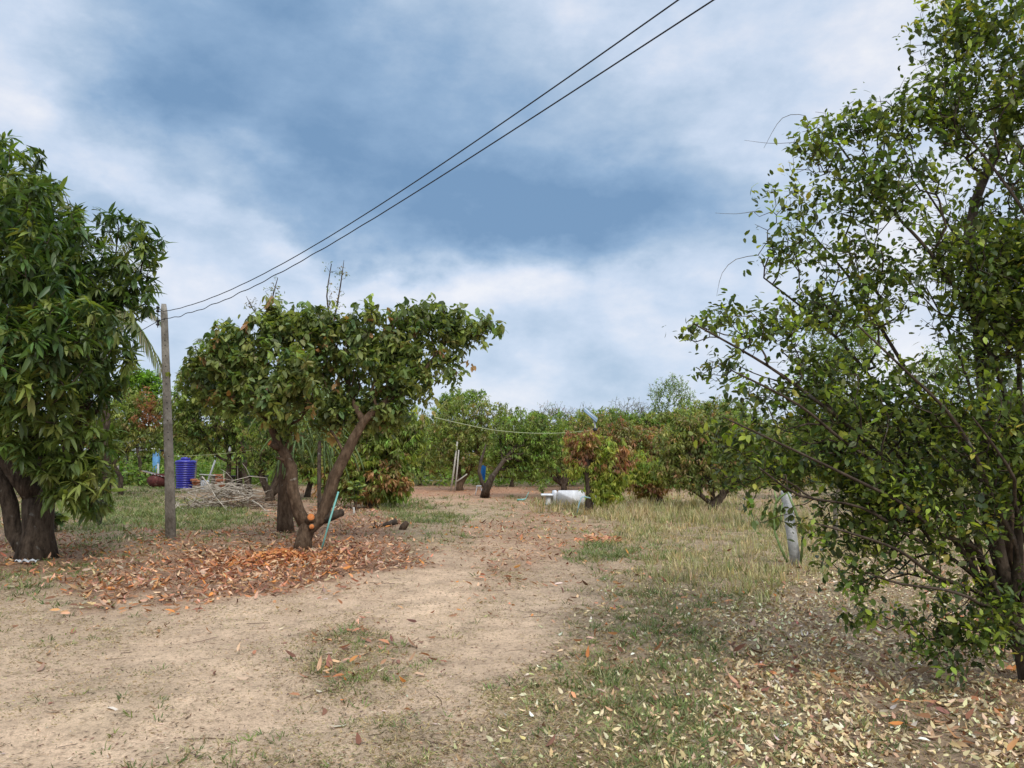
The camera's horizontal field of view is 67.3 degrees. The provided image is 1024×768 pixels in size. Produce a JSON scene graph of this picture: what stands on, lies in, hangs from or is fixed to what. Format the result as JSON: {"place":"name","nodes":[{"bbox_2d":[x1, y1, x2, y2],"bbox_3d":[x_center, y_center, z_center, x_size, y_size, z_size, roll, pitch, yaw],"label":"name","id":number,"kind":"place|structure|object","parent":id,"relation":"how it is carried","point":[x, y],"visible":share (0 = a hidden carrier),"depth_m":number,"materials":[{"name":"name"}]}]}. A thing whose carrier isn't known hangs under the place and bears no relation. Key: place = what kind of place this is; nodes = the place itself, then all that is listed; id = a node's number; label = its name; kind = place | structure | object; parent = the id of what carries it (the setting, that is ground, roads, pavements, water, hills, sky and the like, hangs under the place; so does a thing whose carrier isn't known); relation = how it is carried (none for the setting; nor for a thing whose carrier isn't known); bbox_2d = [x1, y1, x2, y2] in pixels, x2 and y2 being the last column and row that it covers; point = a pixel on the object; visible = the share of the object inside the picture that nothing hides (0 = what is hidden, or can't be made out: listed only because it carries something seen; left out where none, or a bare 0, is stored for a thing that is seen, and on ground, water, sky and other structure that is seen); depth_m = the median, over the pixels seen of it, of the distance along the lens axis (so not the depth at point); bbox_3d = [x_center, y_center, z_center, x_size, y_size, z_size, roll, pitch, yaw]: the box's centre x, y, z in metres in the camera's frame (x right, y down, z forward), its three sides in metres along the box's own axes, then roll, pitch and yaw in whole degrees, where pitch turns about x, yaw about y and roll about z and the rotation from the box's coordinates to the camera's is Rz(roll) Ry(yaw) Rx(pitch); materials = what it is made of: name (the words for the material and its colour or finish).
{"place":"outdoors","nodes":[
{"label":"outdoors","id":0,"kind":"place"},
{"bbox_2d":[0,460,1023,767],"bbox_3d":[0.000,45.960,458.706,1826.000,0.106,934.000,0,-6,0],"label":"ground","id":1,"kind":"structure","parent":0,"point":[18,734],"depth_m":6.46,"materials":[{"name":"soil"}]},
{"bbox_2d":[15,559,39,562],"bbox_3d":[-7.389,2.695,11.715,0.280,0.066,0.175,0,-6,0],"label":"plastic scrap","id":2,"kind":"object","parent":1,"relation":"on","point":[21,561],"visible":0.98,"depth_m":11.66,"materials":[{"name":"white plastic"}]},
{"bbox_2d":[54,509,70,531],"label":"sapling","id":3,"kind":"object","parent":1,"relation":"on","point":[61,519],"visible":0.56,"depth_m":16.66,"materials":[{"name":"green plant"}]},
{"bbox_2d":[0,130,177,561],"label":"mango tree","id":4,"kind":"object","parent":1,"relation":"on","point":[59,320],"visible":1,"depth_m":11.57,"materials":[{"name":"green plant"}]},
{"bbox_2d":[96,496,115,525],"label":"sapling","id":5,"kind":"object","parent":1,"relation":"on","point":[112,510],"visible":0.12,"depth_m":17.82,"materials":[{"name":"green plant"}]},
{"bbox_2d":[70,386,174,494],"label":"orchard tree","id":6,"kind":"object","parent":1,"relation":"on","point":[137,435],"visible":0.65,"depth_m":33.42,"materials":[{"name":"green plant"}]},
{"bbox_2d":[115,470,133,485],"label":"sapling","id":7,"kind":"object","parent":1,"relation":"on","point":[125,478],"visible":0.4,"depth_m":37.11,"materials":[{"name":"green plant"}]},
{"bbox_2d":[94,222,161,503],"bbox_3d":[-13.963,-0.773,26.328,4.749,10.023,1.762,0,-6,0],"label":"coconut palm","id":8,"kind":"object","parent":1,"relation":"on","point":[143,339],"visible":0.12,"depth_m":25.90,"materials":[{"name":"green plant"}]},
{"bbox_2d":[84,441,177,484],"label":"shed","id":9,"kind":"structure","parent":1,"relation":"on","point":[155,459],"depth_m":45.82,"materials":[{"name":"metal"}]},
{"bbox_2d":[111,363,172,485],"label":"orchard tree","id":10,"kind":"object","parent":1,"relation":"on","point":[141,380],"visible":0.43,"depth_m":44.84,"materials":[{"name":"green plant"}]},
{"bbox_2d":[147,474,164,487],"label":"water jar","id":11,"kind":"object","parent":1,"relation":"on","point":[153,480],"visible":0.66,"depth_m":41.96,"materials":[{"name":"brown ceramic"}]},
{"bbox_2d":[141,470,164,476],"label":"tin sheet","id":12,"kind":"object","parent":11,"relation":"on","point":[148,472],"visible":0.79,"depth_m":42.15,"materials":[{"name":"grey metal"}]},
{"bbox_2d":[156,304,175,539],"bbox_3d":[-6.820,0.875,15.202,0.604,4.983,0.239,0,-6,0],"label":"utility pole","id":13,"kind":"object","parent":1,"relation":"on","point":[170,517],"visible":0.93,"depth_m":15.12,"materials":[{"name":"concrete"}]},
{"bbox_2d":[120,0,678,329],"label":"power line","id":14,"kind":"object","parent":13,"relation":"attached to","point":[660,12],"visible":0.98,"depth_m":7.74,"materials":[{"name":"black rubber"}]},
{"bbox_2d":[122,0,713,341],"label":"power line","id":15,"kind":"object","parent":13,"relation":"attached to","point":[703,6],"visible":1,"depth_m":7.52,"materials":[{"name":"black rubber"}]},
{"bbox_2d":[150,397,209,460],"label":"orchard tree","id":16,"kind":"object","parent":1,"relation":"on","point":[175,447],"visible":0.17,"depth_m":47.62,"materials":[{"name":"green plant"}]},
{"bbox_2d":[175,457,195,488],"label":"water tank","id":17,"kind":"object","parent":1,"relation":"on","point":[185,467],"visible":0.9,"depth_m":40.12,"materials":[{"name":"blue plastic"}]},
{"bbox_2d":[177,476,226,509],"bbox_3d":[-9.314,3.276,23.054,1.514,0.996,1.122,2,-6,-19],"label":"dry branch","id":18,"kind":"object","parent":1,"relation":"on","point":[208,489],"visible":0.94,"depth_m":22.99,"materials":[{"name":"grey wood"}]},
{"bbox_2d":[201,485,228,491],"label":"dry branch","id":19,"kind":"object","parent":18,"relation":"on","point":[214,490],"visible":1,"depth_m":23.16,"materials":[{"name":"grey wood"}]},
{"bbox_2d":[199,474,215,486],"bbox_3d":[-15.734,5.045,39.699,0.768,0.788,0.350,0,-6,0],"label":"plank bench","id":20,"kind":"object","parent":1,"relation":"on","point":[212,476],"visible":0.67,"depth_m":39.57,"materials":[{"name":"grey wood"}]},
{"bbox_2d":[208,460,215,480],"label":"fence post","id":21,"kind":"object","parent":1,"relation":"on","point":[212,468],"visible":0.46,"depth_m":43.41,"materials":[{"name":"concrete"}]},
{"bbox_2d":[187,338,242,487],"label":"coconut palm","id":22,"kind":"object","parent":1,"relation":"on","point":[238,474],"visible":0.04,"depth_m":37.67,"materials":[{"name":"green plant"}]},
{"bbox_2d":[171,389,269,491],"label":"orchard tree","id":23,"kind":"object","parent":1,"relation":"on","point":[225,444],"visible":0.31,"depth_m":34.03,"materials":[{"name":"matte leaf"},{"name":"dark bark"}]},
{"bbox_2d":[172,365,269,493],"bbox_3d":[-12.823,1.708,33.954,4.977,6.563,2.314,0,-6,0],"label":"orchard tree","id":24,"kind":"object","parent":1,"relation":"on","point":[182,401],"visible":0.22,"depth_m":33.72,"materials":[{"name":"green plant"}]},
{"bbox_2d":[187,449,257,455],"bbox_3d":[-15.103,3.015,34.087,10.046,0.410,0.606,-1,-6,11],"label":"cord","id":25,"kind":"object","parent":24,"relation":"attached to","point":[214,454],"visible":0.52,"depth_m":33.85,"materials":[{"name":"grey"}]},
{"bbox_2d":[186,484,277,509],"bbox_3d":[-8.916,3.694,25.293,6.357,0.784,3.615,-5,-8,45],"label":"brushwood","id":26,"kind":"object","parent":1,"relation":"on","point":[241,505],"visible":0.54,"depth_m":24.37,"materials":[{"name":"grey plant"}]},
{"bbox_2d":[188,491,221,507],"bbox_3d":[-9.739,3.579,24.144,1.084,0.653,0.509,0,-6,0],"label":"dry branch","id":27,"kind":"object","parent":26,"relation":"on","point":[205,499],"visible":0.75,"depth_m":24.14,"materials":[{"name":"grey wood"}]},
{"bbox_2d":[190,487,233,492],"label":"dry branch","id":28,"kind":"object","parent":26,"relation":"on","point":[206,488],"visible":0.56,"depth_m":24.32,"materials":[{"name":"grey wood"}]},
{"bbox_2d":[208,482,247,492],"bbox_3d":[-9.040,3.236,24.167,0.304,0.403,1.495,-4,-7,39],"label":"dry branch","id":29,"kind":"object","parent":26,"relation":"on","point":[227,487],"visible":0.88,"depth_m":24.20,"materials":[{"name":"grey wood"}]},
{"bbox_2d":[217,491,248,497],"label":"dry branch","id":30,"kind":"object","parent":26,"relation":"on","point":[233,497],"visible":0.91,"depth_m":23.63,"materials":[{"name":"grey wood"}]},
{"bbox_2d":[205,463,265,500],"bbox_3d":[-9.299,3.324,25.825,2.081,1.313,0.134,0,-6,-2],"label":"dry branch","id":31,"kind":"object","parent":26,"relation":"on","point":[240,478],"visible":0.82,"depth_m":25.81,"materials":[{"name":"grey wood"}]},
{"bbox_2d":[209,496,262,502],"bbox_3d":[-8.292,3.485,23.159,1.543,0.203,0.314,2,-6,-24],"label":"dry branch","id":32,"kind":"object","parent":26,"relation":"on","point":[234,500],"visible":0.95,"depth_m":23.15,"materials":[{"name":"grey wood"}]},
{"bbox_2d":[221,482,251,490],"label":"dry branch","id":33,"kind":"object","parent":26,"relation":"in","point":[237,487],"visible":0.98,"depth_m":24.24,"materials":[{"name":"grey wood"}]},
{"bbox_2d":[191,481,235,488],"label":"dry branch","id":34,"kind":"object","parent":33,"relation":"on","point":[210,485],"visible":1,"depth_m":24.31,"materials":[{"name":"grey wood"}]},
{"bbox_2d":[214,491,262,495],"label":"dry branch","id":35,"kind":"object","parent":26,"relation":"on","point":[245,494],"visible":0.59,"depth_m":24.77,"materials":[{"name":"grey wood"}]},
{"bbox_2d":[230,479,262,491],"bbox_3d":[-8.725,3.232,24.543,1.590,0.440,0.378,-2,-6,22],"label":"dry branch","id":36,"kind":"object","parent":26,"relation":"in","point":[244,489],"visible":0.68,"depth_m":24.62,"materials":[{"name":"grey wood"}]},
{"bbox_2d":[231,475,268,486],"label":"work table","id":37,"kind":"object","parent":1,"relation":"on","point":[234,476],"visible":0.27,"depth_m":42.65,"materials":[{"name":"wood"}]},
{"bbox_2d":[252,500,276,511],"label":"dry branch","id":38,"kind":"object","parent":1,"relation":"on","point":[262,507],"visible":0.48,"depth_m":23.02,"materials":[{"name":"grey wood"}]},
{"bbox_2d":[182,547,354,575],"bbox_3d":[-3.678,2.683,11.900,2.567,0.368,2.576,3,-7,-32],"label":"orange leaf heap","id":39,"kind":"object","parent":1,"relation":"on","point":[277,551],"visible":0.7,"depth_m":11.62,"materials":[{"name":"orange plant"}]},
{"bbox_2d":[232,411,327,500],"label":"orchard tree","id":40,"kind":"object","parent":1,"relation":"on","point":[261,469],"visible":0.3,"depth_m":28.95,"materials":[{"name":"green plant"}]},
{"bbox_2d":[246,364,344,532],"bbox_3d":[-4.856,1.367,16.837,2.336,3.907,1.164,0,-6,0],"label":"cactus tree","id":41,"kind":"object","parent":1,"relation":"on","point":[285,522],"visible":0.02,"depth_m":16.63,"materials":[{"name":"plant"}]},
{"bbox_2d":[247,392,363,481],"bbox_3d":[-4.392,1.017,16.600,2.399,2.200,1.797,0,-6,0],"label":"dragon fruit cactus","id":42,"kind":"object","parent":41,"relation":"attached to","point":[303,440],"visible":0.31,"depth_m":16.35,"materials":[{"name":"green plant"}]},
{"bbox_2d":[243,261,349,509],"bbox_3d":[-6.568,0.016,22.968,3.268,7.593,0.742,0,-6,0],"label":"leafless tree","id":43,"kind":"object","parent":1,"relation":"on","point":[319,461],"visible":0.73,"depth_m":23.12,"materials":[{"name":"brown plant"}]},
{"bbox_2d":[295,398,344,496],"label":"orchard tree","id":44,"kind":"object","parent":1,"relation":"on","point":[308,487],"visible":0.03,"depth_m":31.59,"materials":[{"name":"green plant"}]},
{"bbox_2d":[321,491,338,549],"bbox_3d":[-3.184,2.414,13.401,0.314,1.072,0.037,1,-6,-10],"label":"turquoise pipe","id":45,"kind":"object","parent":1,"relation":"on","point":[330,519],"visible":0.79,"depth_m":13.40,"materials":[{"name":"teal plastic"}]},
{"bbox_2d":[165,292,505,551],"bbox_3d":[-3.189,0.657,13.591,6.277,4.662,2.320,0,-6,0],"label":"pruned tree","id":46,"kind":"object","parent":1,"relation":"on","point":[390,355],"visible":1,"depth_m":13.63,"materials":[{"name":"green plant"}]},
{"bbox_2d":[347,481,366,510],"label":"sapling","id":47,"kind":"object","parent":1,"relation":"on","point":[355,497],"visible":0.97,"depth_m":23.25,"materials":[{"name":"green plant"}]},
{"bbox_2d":[310,400,432,507],"bbox_3d":[-4.500,2.237,24.844,3.909,3.757,2.246,0,-6,0],"label":"orchard tree","id":48,"kind":"object","parent":1,"relation":"on","point":[386,476],"visible":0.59,"depth_m":24.45,"materials":[{"name":"green plant"}]},
{"bbox_2d":[373,518,397,527],"bbox_3d":[-2.904,3.186,17.523,0.598,0.227,0.160,3,-6,-24],"label":"log","id":49,"kind":"object","parent":1,"relation":"on","point":[393,522],"visible":0.75,"depth_m":17.51,"materials":[{"name":"brown wood"}]},
{"bbox_2d":[399,520,408,529],"bbox_3d":[-2.408,3.169,17.112,0.246,0.262,0.188,0,-6,0],"label":"stump","id":50,"kind":"object","parent":1,"relation":"on","point":[404,525],"visible":0.86,"depth_m":17.06,"materials":[{"name":"brown wood"}]},
{"bbox_2d":[402,410,463,484],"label":"orchard tree","id":51,"kind":"object","parent":1,"relation":"on","point":[423,452],"visible":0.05,"depth_m":45.94,"materials":[{"name":"green plant"}]},
{"bbox_2d":[450,442,457,490],"bbox_3d":[-2.807,3.979,37.242,0.384,2.376,0.095,0,-6,0],"label":"prop pole","id":52,"kind":"object","parent":1,"relation":"on","point":[454,467],"visible":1,"depth_m":37.20,"materials":[{"name":"grey wood"}]},
{"bbox_2d":[426,387,486,419],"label":"orchard tree","id":53,"kind":"object","parent":1,"relation":"on","point":[471,394],"visible":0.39,"depth_m":51.93,"materials":[{"name":"green plant"}]},
{"bbox_2d":[454,450,458,490],"bbox_3d":[-2.671,4.180,37.223,0.236,1.967,0.076,0,-6,0],"label":"prop pole","id":54,"kind":"object","parent":1,"relation":"on","point":[456,471],"visible":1,"depth_m":37.19,"materials":[{"name":"grey wood"}]},
{"bbox_2d":[37,530,892,767],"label":"fallen leaves","id":55,"kind":"object","parent":1,"relation":"on","point":[358,736],"visible":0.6,"depth_m":5.53,"materials":[{"name":"brown plant"}]},
{"bbox_2d":[417,394,519,490],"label":"orchard tree","id":56,"kind":"object","parent":1,"relation":"on","point":[471,433],"visible":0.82,"depth_m":38.04,"materials":[{"name":"green plant"}]},
{"bbox_2d":[59,449,940,486],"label":"scrub","id":57,"kind":"object","parent":1,"relation":"on","point":[204,466],"visible":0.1,"depth_m":45.16,"materials":[{"name":"green plant"}]},
{"bbox_2d":[0,510,1016,767],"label":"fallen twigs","id":58,"kind":"object","parent":1,"relation":"on","point":[478,680],"visible":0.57,"depth_m":5.62,"materials":[{"name":"brown wood"}]},
{"bbox_2d":[12,410,1008,476],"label":"wood","id":59,"kind":"object","parent":1,"relation":"on","point":[221,450],"depth_m":65.10,"materials":[{"name":"green plant"}]},
{"bbox_2d":[0,502,1022,767],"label":"leaf crumbs","id":60,"kind":"object","parent":1,"relation":"on","point":[450,676],"visible":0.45,"depth_m":5.47,"materials":[{"name":"brown plant"}]},
{"bbox_2d":[0,481,1023,767],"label":"green grass","id":61,"kind":"structure","parent":1,"relation":"on","point":[156,517],"depth_m":6.83,"materials":[{"name":"green plant"}]},
{"bbox_2d":[0,484,1023,750],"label":"orange leaf litter","id":62,"kind":"object","parent":1,"relation":"on","point":[160,580],"visible":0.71,"depth_m":10.46,"materials":[{"name":"brown plant"}]},
{"bbox_2d":[480,413,566,486],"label":"orchard tree","id":63,"kind":"object","parent":1,"relation":"on","point":[511,479],"visible":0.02,"depth_m":43.02,"materials":[{"name":"green plant"}]},
{"bbox_2d":[477,406,575,497],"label":"orchard tree","id":64,"kind":"object","parent":1,"relation":"on","point":[513,446],"visible":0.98,"depth_m":31.57,"materials":[{"name":"green plant"}]},
{"bbox_2d":[481,465,485,480],"bbox_3d":[-1.273,3.908,33.791,0.265,0.687,0.120,0,-6,0],"label":"hanging cloth","id":65,"kind":"object","parent":64,"relation":"hanging from","point":[483,469],"visible":0.7,"depth_m":33.78,"materials":[{"name":"blue fabric"}]},
{"bbox_2d":[528,410,550,424],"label":"orchard tree","id":66,"kind":"object","parent":1,"relation":"on","point":[540,416],"visible":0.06,"depth_m":61.76,"materials":[{"name":"green plant"}]},
{"bbox_2d":[535,481,547,498],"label":"sapling","id":67,"kind":"object","parent":1,"relation":"on","point":[541,488],"visible":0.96,"depth_m":30.37,"materials":[{"name":"green plant"}]},
{"bbox_2d":[541,494,553,504],"bbox_3d":[1.250,3.995,26.639,0.500,0.375,0.450,0,-6,0],"label":"concrete table","id":68,"kind":"object","parent":1,"relation":"on","point":[548,496],"visible":0.66,"depth_m":26.54,"materials":[{"name":"white concrete"}]},
{"bbox_2d":[528,400,575,425],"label":"bare tree","id":69,"kind":"object","parent":1,"relation":"on","point":[550,412],"visible":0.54,"depth_m":56.01,"materials":[{"name":"grey plant"}]},
{"bbox_2d":[552,490,584,504],"bbox_3d":[1.944,3.913,26.509,1.109,0.513,0.635,0,-6,0],"label":"garden bench","id":70,"kind":"object","parent":1,"relation":"on","point":[572,495],"visible":0.73,"depth_m":26.20,"materials":[{"name":"white concrete"}]},
{"bbox_2d":[556,401,593,479],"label":"bare tree","id":71,"kind":"object","parent":1,"relation":"on","point":[574,411],"visible":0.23,"depth_m":57.48,"materials":[{"name":"grey plant"}]},
{"bbox_2d":[535,409,619,489],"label":"orchard tree","id":72,"kind":"object","parent":1,"relation":"on","point":[563,481],"visible":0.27,"depth_m":38.07,"materials":[{"name":"green plant"}]},
{"bbox_2d":[577,496,589,512],"bbox_3d":[2.094,3.511,22.390,0.429,0.490,0.090,1,-6,-14],"label":"bent pipe","id":73,"kind":"object","parent":1,"relation":"on","point":[580,501],"visible":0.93,"depth_m":22.36,"materials":[{"name":"grey plastic"}]},
{"bbox_2d":[584,407,597,432],"bbox_3d":[2.870,2.359,27.863,0.558,3.064,0.502,0,-6,0],"label":"solar street lamp","id":74,"kind":"object","parent":1,"relation":"on","point":[590,415],"visible":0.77,"depth_m":27.96,"materials":[{"name":"metal"}]},
{"bbox_2d":[435,417,587,433],"bbox_3d":[0.259,1.322,23.148,0.770,0.278,11.105,-3,-6,25],"label":"cord","id":75,"kind":"object","parent":74,"relation":"attached to","point":[500,430],"visible":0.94,"depth_m":21.94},
{"bbox_2d":[560,426,640,512],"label":"orchard tree","id":76,"kind":"object","parent":1,"relation":"on","point":[607,481],"visible":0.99,"depth_m":22.96,"materials":[{"name":"green plant"}]},
{"bbox_2d":[574,532,643,542],"bbox_3d":[1.748,3.089,15.155,1.253,0.252,1.386,-5,-8,43],"label":"red leaf patch","id":77,"kind":"object","parent":1,"relation":"on","point":[589,537],"visible":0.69,"depth_m":15.10,"materials":[{"name":"plant"}]},
{"bbox_2d":[570,406,673,441],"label":"orchard tree","id":78,"kind":"object","parent":1,"relation":"on","point":[647,420],"visible":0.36,"depth_m":40.42,"materials":[{"name":"green plant"}]},
{"bbox_2d":[607,397,648,414],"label":"bare tree","id":79,"kind":"object","parent":1,"relation":"on","point":[628,408],"visible":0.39,"depth_m":59.08,"materials":[{"name":"grey plant"}]},
{"bbox_2d":[597,416,669,472],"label":"orchard tree","id":80,"kind":"object","parent":1,"relation":"on","point":[637,441],"visible":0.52,"depth_m":37.01,"materials":[{"name":"green plant"}]},
{"bbox_2d":[628,397,649,413],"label":"bare tree","id":81,"kind":"object","parent":1,"relation":"on","point":[639,407],"visible":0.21,"depth_m":60.60,"materials":[{"name":"grey plant"}]},
{"bbox_2d":[622,448,672,503],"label":"orchard tree","id":82,"kind":"object","parent":1,"relation":"on","point":[648,487],"visible":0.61,"depth_m":26.54,"materials":[{"name":"green plant"}]},
{"bbox_2d":[647,374,695,417],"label":"orchard tree","id":83,"kind":"object","parent":1,"relation":"on","point":[660,395],"visible":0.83,"depth_m":42.06,"materials":[{"name":"green plant"}]},
{"bbox_2d":[373,545,1023,767],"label":"pale leaf litter","id":84,"kind":"object","parent":1,"relation":"on","point":[1002,760],"visible":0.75,"depth_m":5.15,"materials":[{"name":"beige plant"}]},
{"bbox_2d":[655,394,762,485],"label":"orchard tree","id":85,"kind":"object","parent":1,"relation":"on","point":[673,414],"visible":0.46,"depth_m":40.48,"materials":[{"name":"green plant"}]},
{"bbox_2d":[646,407,780,510],"bbox_3d":[6.301,2.370,23.986,4.362,3.324,1.612,0,-6,0],"label":"orchard tree","id":86,"kind":"object","parent":1,"relation":"on","point":[679,448],"visible":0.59,"depth_m":23.77,"materials":[{"name":"green plant"}]},
{"bbox_2d":[526,491,989,605],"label":"tall dry grass","id":87,"kind":"structure","parent":1,"relation":"on","point":[693,517],"depth_m":15.65,"materials":[{"name":"beige plant"}]},
{"bbox_2d":[750,418,781,486],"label":"orchard tree","id":88,"kind":"object","parent":1,"relation":"on","point":[770,435],"depth_m":42.95,"materials":[{"name":"green plant"}]},
{"bbox_2d":[749,403,790,425],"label":"bare tree","id":89,"kind":"object","parent":1,"relation":"on","point":[769,413],"visible":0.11,"depth_m":61.89,"materials":[{"name":"grey plant"}]},
{"bbox_2d":[773,491,803,565],"bbox_3d":[4.108,2.148,11.406,0.468,1.124,0.042,0,-6,0],"label":"climbing cactus","id":90,"kind":"object","parent":1,"relation":"on","point":[776,528],"visible":0.72,"depth_m":11.40,"materials":[{"name":"plant"}]},
{"bbox_2d":[781,491,799,565],"bbox_3d":[4.200,2.227,11.549,0.269,1.235,0.187,-2,-6,18],"label":"concrete post","id":91,"kind":"object","parent":1,"relation":"on","point":[793,549],"visible":0.47,"depth_m":11.48,"materials":[{"name":"grey concrete"}]},
{"bbox_2d":[764,413,837,497],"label":"orchard tree","id":92,"kind":"object","parent":1,"relation":"on","point":[790,440],"visible":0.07,"depth_m":30.16,"materials":[{"name":"green plant"}]},
{"bbox_2d":[783,297,896,536],"bbox_3d":[6.814,0.642,15.965,2.454,5.186,1.431,0,-6,0],"label":"orchard tree","id":93,"kind":"object","parent":1,"relation":"on","point":[859,335],"visible":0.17,"depth_m":15.92,"materials":[{"name":"green plant"}]},
{"bbox_2d":[663,0,1023,686],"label":"lime tree","id":94,"kind":"object","parent":1,"relation":"on","point":[1000,259],"visible":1,"depth_m":5.37,"materials":[{"name":"green plant"}]},
{"bbox_2d":[834,416,919,485],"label":"orchard tree","id":95,"kind":"object","parent":1,"relation":"on","point":[885,450],"visible":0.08,"depth_m":32.37,"materials":[{"name":"green plant"}]},
{"bbox_2d":[903,409,1009,495],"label":"orchard tree","id":96,"kind":"object","parent":1,"relation":"on","point":[960,483],"visible":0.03,"depth_m":29.58,"materials":[{"name":"green plant"}]},
{"bbox_2d":[908,322,1023,513],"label":"orchard tree","id":97,"kind":"object","parent":1,"relation":"on","point":[948,363],"visible":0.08,"depth_m":20.84,"materials":[{"name":"green plant"}]},
{"bbox_2d":[939,312,1023,570],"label":"vine covered tree","id":98,"kind":"object","parent":1,"relation":"on","point":[1009,547],"visible":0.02,"depth_m":5.74,"materials":[{"name":"green plant"}]},
{"bbox_2d":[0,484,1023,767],"bbox_3d":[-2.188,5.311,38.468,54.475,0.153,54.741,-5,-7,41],"label":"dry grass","id":99,"kind":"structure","parent":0,"point":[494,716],"depth_m":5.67,"materials":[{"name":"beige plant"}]},
{"bbox_2d":[0,0,1023,458],"label":"sky","id":100,"kind":"structure","parent":0,"point":[249,133],"materials":[{"name":"blue"}]}
]}

